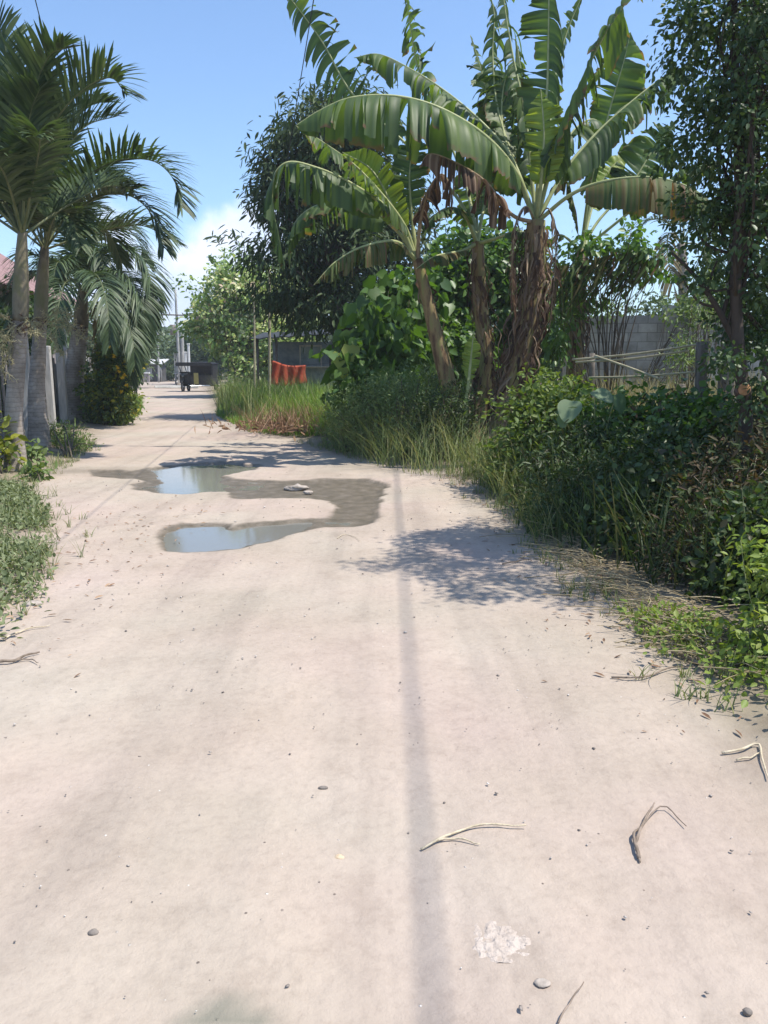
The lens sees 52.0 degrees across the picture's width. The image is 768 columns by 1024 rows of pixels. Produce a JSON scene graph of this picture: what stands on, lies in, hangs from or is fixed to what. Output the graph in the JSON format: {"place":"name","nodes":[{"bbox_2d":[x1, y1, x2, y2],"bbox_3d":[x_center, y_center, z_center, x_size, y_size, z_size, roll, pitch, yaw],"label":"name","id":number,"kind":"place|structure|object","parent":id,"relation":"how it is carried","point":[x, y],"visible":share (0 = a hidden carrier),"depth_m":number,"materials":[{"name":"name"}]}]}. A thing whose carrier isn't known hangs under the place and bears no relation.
{"place":"outdoors","nodes":[
{"label":"outdoors","id":0,"kind":"place"},
{"bbox_2d":[118,395,143,421],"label":"grass","id":1,"kind":"structure","parent":0,"point":[137,405],"depth_m":27.00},
{"bbox_2d":[155,327,175,345],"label":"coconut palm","id":2,"kind":"object","parent":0,"point":[166,328],"visible":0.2,"depth_m":101.33,"materials":[{"name":"green plant"}]},
{"bbox_2d":[164,359,174,379],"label":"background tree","id":3,"kind":"object","parent":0,"point":[169,371],"visible":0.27,"depth_m":89.54,"materials":[{"name":"green plant"}]},
{"bbox_2d":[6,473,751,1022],"bbox_3d":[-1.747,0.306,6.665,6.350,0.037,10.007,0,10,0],"label":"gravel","id":4,"kind":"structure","parent":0,"point":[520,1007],"depth_m":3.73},
{"bbox_2d":[0,378,767,1023],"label":"dirt road","id":5,"kind":"structure","parent":0,"point":[214,912],"depth_m":2.97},
{"bbox_2d":[0,651,39,662],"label":"twig","id":6,"kind":"object","parent":5,"relation":"on","point":[13,660],"visible":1,"depth_m":4.10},
{"bbox_2d":[3,625,49,639],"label":"twig","id":7,"kind":"object","parent":5,"relation":"on","point":[22,631],"visible":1,"depth_m":4.55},
{"bbox_2d":[22,600,42,605],"bbox_3d":[-2.275,0.593,5.099,0.129,0.041,0.096,0,10,0],"label":"stone","id":8,"kind":"object","parent":5,"relation":"on","point":[37,602],"visible":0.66,"depth_m":5.07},
{"bbox_2d":[88,928,98,935],"bbox_3d":[-0.784,1.135,2.123,0.028,0.019,0.024,-5,11,-24],"label":"stone","id":9,"kind":"object","parent":5,"relation":"on","point":[93,932],"visible":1,"depth_m":2.12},
{"bbox_2d":[141,372,149,381],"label":"wall","id":10,"kind":"structure","parent":5,"relation":"on","point":[146,374],"depth_m":84.68,"materials":[{"name":"white paint"}]},
{"bbox_2d":[145,359,168,381],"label":"hut","id":11,"kind":"object","parent":5,"relation":"on","point":[162,374],"visible":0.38,"depth_m":86.75,"materials":[{"name":"metal"}]},
{"bbox_2d":[157,317,164,382],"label":"utility pole","id":12,"kind":"object","parent":5,"relation":"on","point":[158,365],"visible":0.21,"depth_m":82.60,"materials":[{"name":"concrete"}]},
{"bbox_2d":[162,289,189,379],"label":"utility pole","id":13,"kind":"object","parent":5,"relation":"on","point":[176,314],"visible":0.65,"depth_m":66.13,"materials":[{"name":"concrete"}]},
{"bbox_2d":[154,385,198,387],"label":"concrete slab","id":14,"kind":"structure","parent":5,"relation":"on","point":[167,386],"depth_m":59.01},
{"bbox_2d":[174,351,187,383],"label":"utility pole","id":15,"kind":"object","parent":5,"relation":"on","point":[175,367],"depth_m":72.70,"materials":[{"name":"concrete"}]},
{"bbox_2d":[180,333,184,371],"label":"utility pole","id":16,"kind":"object","parent":5,"relation":"on","point":[182,368],"visible":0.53,"depth_m":62.63,"materials":[{"name":"concrete"}]},
{"bbox_2d":[187,344,189,371],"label":"gate post","id":17,"kind":"object","parent":5,"relation":"on","point":[188,348],"visible":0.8,"depth_m":58.77,"materials":[{"name":"white paint"}]},
{"bbox_2d":[118,464,264,493],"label":"puddle","id":18,"kind":"object","parent":5,"relation":"on","point":[193,479],"visible":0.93,"depth_m":11.12,"materials":[{"name":"grey liquid"}]},
{"bbox_2d":[175,362,217,391],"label":"tricycle","id":19,"kind":"object","parent":5,"relation":"on","point":[198,373],"visible":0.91,"depth_m":50.39,"materials":[{"name":"metal"}]},
{"bbox_2d":[164,522,349,551],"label":"puddle","id":20,"kind":"object","parent":5,"relation":"on","point":[201,539],"visible":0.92,"depth_m":7.29,"materials":[{"name":"grey liquid"}]},
{"bbox_2d":[284,483,309,490],"bbox_3d":[-1.110,-0.316,10.050,0.332,0.106,0.195,0,10,0],"label":"stone","id":21,"kind":"object","parent":5,"relation":"on","point":[297,487],"visible":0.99,"depth_m":9.98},
{"bbox_2d":[303,490,312,494],"bbox_3d":[-0.940,-0.241,9.724,0.125,0.053,0.087,0,10,0],"label":"stone","id":22,"kind":"object","parent":5,"relation":"on","point":[307,492],"visible":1,"depth_m":9.70,"materials":[{"name":"stone"}]},
{"bbox_2d":[334,854,343,859],"bbox_3d":[-0.140,1.081,2.460,0.034,0.021,0.029,0,10,0],"label":"stone","id":23,"kind":"object","parent":5,"relation":"on","point":[339,856],"visible":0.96,"depth_m":2.45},
{"bbox_2d":[6,466,741,735],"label":"leaf litter","id":24,"kind":"object","parent":5,"relation":"on","point":[697,700],"visible":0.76,"depth_m":5.59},
{"bbox_2d":[420,823,525,849],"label":"dry stem","id":25,"kind":"object","parent":5,"relation":"on","point":[443,837],"visible":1,"depth_m":2.58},
{"bbox_2d":[472,921,530,962],"bbox_3d":[0.301,1.155,2.118,0.190,0.026,0.170,0,10,0],"label":"plaster lump","id":26,"kind":"object","parent":5,"relation":"on","point":[505,942],"visible":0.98,"depth_m":2.10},
{"bbox_2d":[502,558,530,564],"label":"twig","id":27,"kind":"object","parent":5,"relation":"on","point":[514,561],"visible":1,"depth_m":6.12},
{"bbox_2d":[534,978,550,987],"bbox_3d":[0.395,1.172,1.961,0.042,0.010,0.033,0,10,0],"label":"stone","id":28,"kind":"object","parent":5,"relation":"on","point":[541,982],"visible":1,"depth_m":1.96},
{"bbox_2d":[557,981,583,1023],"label":"twig","id":29,"kind":"object","parent":5,"relation":"on","point":[565,1008],"visible":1,"depth_m":1.88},
{"bbox_2d":[480,520,767,684],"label":"cut straw","id":30,"kind":"object","parent":5,"relation":"on","point":[610,572],"visible":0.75,"depth_m":4.96,"materials":[{"name":"plant"}]},
{"bbox_2d":[632,802,686,862],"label":"dry stem","id":31,"kind":"object","parent":5,"relation":"on","point":[639,829],"visible":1,"depth_m":2.57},
{"bbox_2d":[611,649,717,677],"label":"twig","id":32,"kind":"object","parent":5,"relation":"on","point":[689,658],"visible":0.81,"depth_m":3.96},
{"bbox_2d":[721,743,767,776],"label":"twig","id":33,"kind":"object","parent":5,"relation":"on","point":[741,749],"visible":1,"depth_m":3.09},
{"bbox_2d":[742,1007,752,1015],"bbox_3d":[0.862,1.185,1.866,0.023,0.017,0.019,0,10,0],"label":"stone","id":34,"kind":"object","parent":5,"relation":"on","point":[747,1011],"visible":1,"depth_m":1.86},
{"bbox_2d":[0,374,767,752],"bbox_3d":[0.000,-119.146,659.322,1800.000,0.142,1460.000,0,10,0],"label":"ground","id":35,"kind":"structure","parent":0,"point":[754,714],"depth_m":5.11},
{"bbox_2d":[0,410,33,473],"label":"croton plant","id":36,"kind":"object","parent":35,"relation":"on","point":[8,446],"visible":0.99,"depth_m":11.06,"materials":[{"name":"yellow plant"}]},
{"bbox_2d":[0,438,54,462],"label":"plant","id":37,"kind":"object","parent":35,"relation":"on","point":[31,453],"visible":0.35,"depth_m":12.63,"materials":[{"name":"green plant"}]},
{"bbox_2d":[0,472,57,637],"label":"ground cover","id":38,"kind":"object","parent":35,"relation":"on","point":[10,493],"visible":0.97,"depth_m":6.33,"materials":[{"name":"green plant"}]},
{"bbox_2d":[0,274,57,414],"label":"shrub","id":39,"kind":"object","parent":35,"relation":"on","point":[31,309],"visible":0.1,"depth_m":23.67,"materials":[{"name":"green plant"}]},
{"bbox_2d":[12,459,57,481],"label":"plant","id":40,"kind":"object","parent":35,"relation":"on","point":[27,468],"visible":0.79,"depth_m":10.71,"materials":[{"name":"green plant"}]},
{"bbox_2d":[0,253,75,410],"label":"house","id":41,"kind":"structure","parent":35,"relation":"on","point":[7,264],"depth_m":27.83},
{"bbox_2d":[0,341,92,441],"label":"plank fence","id":42,"kind":"object","parent":35,"relation":"on","point":[56,390],"visible":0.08,"depth_m":18.30,"materials":[{"name":"grey wood"}]},
{"bbox_2d":[45,416,103,457],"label":"weed bush","id":43,"kind":"object","parent":35,"relation":"on","point":[65,437],"visible":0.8,"depth_m":14.63,"materials":[{"name":"green plant"}]},
{"bbox_2d":[0,0,150,470],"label":"palm tree","id":44,"kind":"object","parent":35,"relation":"on","point":[36,110],"visible":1,"depth_m":10.23,"materials":[{"name":"green plant"}]},
{"bbox_2d":[83,364,94,422],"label":"shrub","id":45,"kind":"object","parent":35,"relation":"on","point":[86,372],"visible":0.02,"depth_m":23.71,"materials":[{"name":"green plant"}]},
{"bbox_2d":[0,199,178,420],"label":"palm tree","id":46,"kind":"object","parent":35,"relation":"on","point":[136,334],"visible":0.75,"depth_m":19.82,"materials":[{"name":"green plant"}]},
{"bbox_2d":[2,77,203,447],"bbox_3d":[-5.501,-4.361,13.495,4.363,6.697,5.274,-8,13,-38],"label":"palm tree","id":47,"kind":"object","parent":35,"relation":"on","point":[65,221],"visible":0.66,"depth_m":13.17,"materials":[{"name":"green plant"}]},
{"bbox_2d":[65,288,148,365],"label":"background tree","id":48,"kind":"object","parent":35,"relation":"on","point":[91,333],"visible":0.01,"depth_m":42.97,"materials":[{"name":"green plant"}]},
{"bbox_2d":[76,411,140,422],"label":"shrub","id":49,"kind":"object","parent":35,"relation":"on","point":[86,418],"visible":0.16,"depth_m":21.58,"materials":[{"name":"green plant"}]},
{"bbox_2d":[69,337,149,425],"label":"croton shrub","id":50,"kind":"object","parent":35,"relation":"on","point":[108,398],"visible":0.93,"depth_m":20.86,"materials":[{"name":"green plant"}]},
{"bbox_2d":[74,303,185,385],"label":"background tree","id":51,"kind":"object","parent":35,"relation":"on","point":[160,351],"visible":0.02,"depth_m":59.80,"materials":[{"name":"green plant"}]},
{"bbox_2d":[150,337,174,379],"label":"background tree","id":52,"kind":"object","parent":35,"relation":"on","point":[159,348],"visible":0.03,"depth_m":97.17,"materials":[{"name":"green plant"}]},
{"bbox_2d":[151,337,227,379],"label":"background tree","id":53,"kind":"object","parent":35,"relation":"on","point":[172,358],"visible":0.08,"depth_m":91.12,"materials":[{"name":"green plant"}]},
{"bbox_2d":[160,290,238,382],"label":"background tree","id":54,"kind":"object","parent":35,"relation":"on","point":[195,348],"visible":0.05,"depth_m":73.13,"materials":[{"name":"green plant"}]},
{"bbox_2d":[167,243,327,386],"bbox_3d":[-6.873,-9.891,41.181,8.270,8.000,8.367,0,10,0],"label":"tree","id":55,"kind":"object","parent":35,"relation":"on","point":[220,312],"visible":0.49,"depth_m":39.34,"materials":[{"name":"green plant"}]},
{"bbox_2d":[253,282,255,394],"bbox_3d":[-4.678,-5.914,28.399,0.177,4.630,0.090,0,10,0],"label":"bamboo pole","id":56,"kind":"object","parent":35,"relation":"on","point":[254,346],"visible":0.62,"depth_m":28.36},
{"bbox_2d":[194,400,333,441],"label":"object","id":57,"kind":"object","parent":35,"relation":"on","point":[281,423],"visible":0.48,"depth_m":17.57,"materials":[{"name":"brown plant"}]},
{"bbox_2d":[268,269,270,388],"bbox_3d":[-3.848,-5.653,26.414,0.211,4.827,0.110,0,10,0],"label":"bamboo pole","id":58,"kind":"object","parent":35,"relation":"on","point":[269,353],"visible":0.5,"depth_m":26.41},
{"bbox_2d":[271,0,313,256],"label":"overhead cable","id":59,"kind":"object","parent":58,"relation":"attached to","point":[297,96],"visible":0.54,"depth_m":11.13,"materials":[{"name":"rubber"}]},
{"bbox_2d":[249,314,332,358],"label":"background tree","id":60,"kind":"object","parent":35,"relation":"on","point":[330,338],"visible":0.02,"depth_m":57.07,"materials":[{"name":"green plant"}]},
{"bbox_2d":[249,330,340,387],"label":"shack","id":61,"kind":"structure","parent":35,"relation":"on","point":[288,353],"depth_m":30.00,"materials":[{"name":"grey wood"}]},
{"bbox_2d":[299,345,321,367],"bbox_3d":[-2.780,-5.894,29.859,0.850,0.850,0.075,0,10,0],"label":"window","id":62,"kind":"structure","parent":61,"relation":"in","point":[304,360],"depth_m":29.87,"materials":[{"name":"grey glass"}]},
{"bbox_2d":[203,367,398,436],"bbox_3d":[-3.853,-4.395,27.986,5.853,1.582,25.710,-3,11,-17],"label":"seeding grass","id":63,"kind":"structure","parent":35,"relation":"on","point":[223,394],"depth_m":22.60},
{"bbox_2d":[213,377,401,436],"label":"tall grass","id":64,"kind":"structure","parent":35,"relation":"on","point":[224,414],"depth_m":21.52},
{"bbox_2d":[203,65,448,355],"bbox_3d":[-1.164,-7.675,23.252,7.640,9.782,5.427,0,10,0],"label":"shade tree","id":65,"kind":"object","parent":35,"relation":"on","point":[314,257],"visible":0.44,"depth_m":22.23,"materials":[{"name":"green plant"}]},
{"bbox_2d":[300,374,388,452],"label":"weed bush","id":66,"kind":"object","parent":35,"relation":"on","point":[336,420],"visible":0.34,"depth_m":14.12,"materials":[{"name":"green plant"}]},
{"bbox_2d":[263,126,461,448],"bbox_3d":[-0.128,-3.365,12.591,3.195,5.208,2.630,0,10,0],"label":"banana plant","id":67,"kind":"object","parent":35,"relation":"on","point":[361,203],"visible":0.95,"depth_m":12.16,"materials":[{"name":"green plant"}]},
{"bbox_2d":[1,434,746,713],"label":"edge tufts","id":68,"kind":"object","parent":35,"relation":"on","point":[83,452],"visible":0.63,"depth_m":6.33,"materials":[{"name":"green plant"}]},
{"bbox_2d":[329,357,419,454],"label":"weed bush","id":69,"kind":"object","parent":35,"relation":"on","point":[372,410],"visible":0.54,"depth_m":13.49,"materials":[{"name":"green plant"}]},
{"bbox_2d":[308,264,454,410],"bbox_3d":[-0.016,-3.079,15.274,2.262,3.477,3.438,5,11,23],"label":"heart leaf vine","id":70,"kind":"object","parent":35,"relation":"on","point":[387,321],"visible":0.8,"depth_m":14.77,"materials":[{"name":"green plant"}]},
{"bbox_2d":[287,0,524,452],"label":"banana plant","id":71,"kind":"object","parent":35,"relation":"on","point":[485,372],"visible":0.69,"depth_m":13.31,"materials":[{"name":"green plant"}]},
{"bbox_2d":[289,394,530,478],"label":"grass","id":72,"kind":"structure","parent":35,"relation":"on","point":[453,456],"depth_m":12.06,"materials":[{"name":"plant"}]},
{"bbox_2d":[366,354,462,456],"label":"weed bush","id":73,"kind":"object","parent":35,"relation":"on","point":[415,393],"visible":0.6,"depth_m":12.95,"materials":[{"name":"green plant"}]},
{"bbox_2d":[393,371,495,463],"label":"weed bush","id":74,"kind":"object","parent":35,"relation":"on","point":[444,404],"visible":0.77,"depth_m":12.35,"materials":[{"name":"green plant"}]},
{"bbox_2d":[461,333,480,452],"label":"banana plant","id":75,"kind":"object","parent":35,"relation":"on","point":[470,363],"visible":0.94,"depth_m":12.37,"materials":[{"name":"green plant"}]},
{"bbox_2d":[402,215,584,403],"bbox_3d":[2.457,-4.323,17.892,4.814,4.922,4.533,0,10,0],"label":"vine mound","id":76,"kind":"object","parent":35,"relation":"on","point":[457,329],"visible":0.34,"depth_m":17.41,"materials":[{"name":"green plant"}]},
{"bbox_2d":[296,0,707,455],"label":"banana plant","id":77,"kind":"object","parent":35,"relation":"on","point":[486,142],"visible":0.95,"depth_m":11.65,"materials":[{"name":"green plant"}]},
{"bbox_2d":[446,419,596,543],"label":"verge grass","id":78,"kind":"structure","parent":35,"relation":"on","point":[479,468],"depth_m":8.81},
{"bbox_2d":[490,314,561,401],"bbox_3d":[6.170,-5.791,29.303,6.302,3.847,5.204,0,10,0],"label":"background tree","id":79,"kind":"object","parent":35,"relation":"on","point":[558,368],"visible":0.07,"depth_m":28.60,"materials":[{"name":"green plant"}]},
{"bbox_2d":[463,358,606,487],"bbox_3d":[1.948,-1.038,9.470,1.885,1.626,2.140,0,10,0],"label":"shrub","id":80,"kind":"object","parent":35,"relation":"on","point":[518,425],"visible":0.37,"depth_m":9.38,"materials":[{"name":"green plant"}]},
{"bbox_2d":[500,432,631,535],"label":"shrub","id":81,"kind":"object","parent":35,"relation":"on","point":[580,467],"visible":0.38,"depth_m":7.15,"materials":[{"name":"green plant"}]},
{"bbox_2d":[494,398,640,514],"bbox_3d":[2.007,-0.544,8.053,1.909,1.176,1.748,0,10,0],"label":"shrub","id":82,"kind":"object","parent":35,"relation":"on","point":[576,434],"visible":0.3,"depth_m":7.97,"materials":[{"name":"green plant"}]},
{"bbox_2d":[557,388,625,452],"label":"leaf plant","id":83,"kind":"object","parent":35,"relation":"on","point":[566,412],"visible":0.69,"depth_m":8.10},
{"bbox_2d":[528,372,674,473],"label":"shrub","id":84,"kind":"object","parent":35,"relation":"on","point":[640,411],"visible":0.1,"depth_m":8.70,"materials":[{"name":"green plant"}]},
{"bbox_2d":[539,217,685,429],"bbox_3d":[3.932,-3.124,13.874,2.472,3.997,1.682,3,11,18],"label":"hanging vine","id":85,"kind":"object","parent":35,"relation":"on","point":[636,261],"visible":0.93,"depth_m":13.61,"materials":[{"name":"green plant"}]},
{"bbox_2d":[461,426,767,615],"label":"thicket grass","id":86,"kind":"structure","parent":35,"relation":"on","point":[624,544],"depth_m":5.92,"materials":[{"name":"plant"}]},
{"bbox_2d":[546,32,724,393],"bbox_3d":[4.492,-4.888,14.673,3.068,7.340,2.007,0,10,0],"label":"banana plant","id":87,"kind":"object","parent":35,"relation":"on","point":[627,81],"visible":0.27,"depth_m":14.65,"materials":[{"name":"green plant"}]},
{"bbox_2d":[572,341,710,405],"bbox_3d":[3.093,-1.124,9.531,0.415,1.786,2.202,-5,11,-25],"label":"stick fence","id":88,"kind":"object","parent":35,"relation":"on","point":[592,357],"visible":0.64,"depth_m":9.23,"materials":[{"name":"grey wood"}]},
{"bbox_2d":[608,288,674,315],"bbox_3d":[10.426,-7.039,33.154,6.216,4.918,4.815,0,10,0],"label":"background tree","id":89,"kind":"object","parent":35,"relation":"on","point":[646,309],"visible":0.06,"depth_m":32.72,"materials":[{"name":"green plant"}]},
{"bbox_2d":[528,362,761,417],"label":"dry grass","id":90,"kind":"structure","parent":35,"relation":"on","point":[671,385],"depth_m":12.66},
{"bbox_2d":[567,407,737,542],"bbox_3d":[2.491,-0.320,6.988,1.861,1.176,2.178,0,10,0],"label":"shrub","id":91,"kind":"object","parent":35,"relation":"on","point":[644,448],"visible":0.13,"depth_m":7.05,"materials":[{"name":"green plant"}]},
{"bbox_2d":[559,425,746,561],"bbox_3d":[2.293,-0.180,6.358,1.294,1.011,1.636,9,13,39],"label":"shrub","id":92,"kind":"object","parent":35,"relation":"on","point":[649,474],"visible":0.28,"depth_m":6.24,"materials":[{"name":"green plant"}]},
{"bbox_2d":[589,267,720,393],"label":"wall creeper","id":93,"kind":"object","parent":35,"relation":"on","point":[665,311],"depth_m":17.57,"materials":[{"name":"green plant"}]},
{"bbox_2d":[561,303,761,398],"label":"block wall","id":94,"kind":"structure","parent":35,"relation":"on","point":[646,333],"depth_m":18.37,"materials":[{"name":"concrete"}]},
{"bbox_2d":[623,199,729,304],"bbox_3d":[7.578,-5.084,19.901,4.462,5.850,1.817,-7,13,-35],"label":"tree","id":95,"kind":"object","parent":35,"relation":"on","point":[681,269],"visible":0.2,"depth_m":19.11,"materials":[{"name":"green plant"}]},
{"bbox_2d":[599,375,754,466],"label":"shrub","id":96,"kind":"object","parent":35,"relation":"on","point":[652,404],"visible":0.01,"depth_m":8.23,"materials":[{"name":"green plant"}]},
{"bbox_2d":[601,455,767,598],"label":"shrub","id":97,"kind":"object","parent":35,"relation":"on","point":[687,580],"visible":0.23,"depth_m":5.41,"materials":[{"name":"green plant"}]},
{"bbox_2d":[612,371,760,469],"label":"shrub","id":98,"kind":"object","parent":35,"relation":"on","point":[697,413],"visible":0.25,"depth_m":7.42,"materials":[{"name":"green plant"}]},
{"bbox_2d":[611,593,767,707],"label":"weeds","id":99,"kind":"object","parent":35,"relation":"on","point":[713,634],"visible":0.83,"depth_m":4.11,"materials":[{"name":"green plant"}]},
{"bbox_2d":[654,266,724,392],"bbox_3d":[5.033,-2.441,12.776,1.576,3.040,0.892,-10,14,-43],"label":"sapling","id":100,"kind":"object","parent":35,"relation":"on","point":[687,358],"visible":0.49,"depth_m":12.68,"materials":[{"name":"green plant"}]},
{"bbox_2d":[618,418,767,569],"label":"shrub","id":101,"kind":"object","parent":35,"relation":"on","point":[736,470],"visible":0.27,"depth_m":5.94,"materials":[{"name":"green plant"}]},
{"bbox_2d":[638,0,767,482],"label":"tree","id":102,"kind":"object","parent":35,"relation":"on","point":[744,126],"visible":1,"depth_m":5.91,"materials":[{"name":"green plant"}]},
{"bbox_2d":[656,397,767,487],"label":"shrub","id":103,"kind":"object","parent":35,"relation":"on","point":[732,417],"visible":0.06,"depth_m":6.83,"materials":[{"name":"green plant"}]},
{"bbox_2d":[664,449,767,612],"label":"shrub","id":104,"kind":"object","parent":35,"relation":"on","point":[712,575],"visible":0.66,"depth_m":4.98,"materials":[{"name":"green plant"}]},
{"bbox_2d":[673,23,767,436],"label":"tree","id":105,"kind":"object","parent":35,"relation":"on","point":[750,334],"visible":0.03,"depth_m":7.71,"materials":[{"name":"green plant"}]},
{"bbox_2d":[705,519,767,679],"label":"sunny bush","id":106,"kind":"object","parent":35,"relation":"on","point":[750,618],"visible":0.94,"depth_m":3.98,"materials":[{"name":"green plant"}]},
{"bbox_2d":[717,35,757,404],"bbox_3d":[4.676,-5.255,10.047,0.266,9.877,0.280,0,10,0],"label":"trunk","id":107,"kind":"object","parent":35,"relation":"on","point":[722,384],"visible":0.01,"depth_m":10.58,"materials":[{"name":"plant"}]},
{"bbox_2d":[715,391,764,451],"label":"shrub","id":108,"kind":"object","parent":35,"relation":"on","point":[753,414],"depth_m":7.59,"materials":[{"name":"green plant"}]},
{"bbox_2d":[0,0,767,330],"label":"sky","id":109,"kind":"structure","parent":0,"point":[210,68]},
{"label":"clothes line","id":110,"kind":"object","parent":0,"visible":0},
{"bbox_2d":[271,360,306,385],"bbox_3d":[-3.285,-4.782,27.079,1.268,0.898,0.141,0,10,0],"label":"hanging cloth","id":111,"kind":"object","parent":110,"relation":"hanging from","point":[287,370],"visible":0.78,"depth_m":27.07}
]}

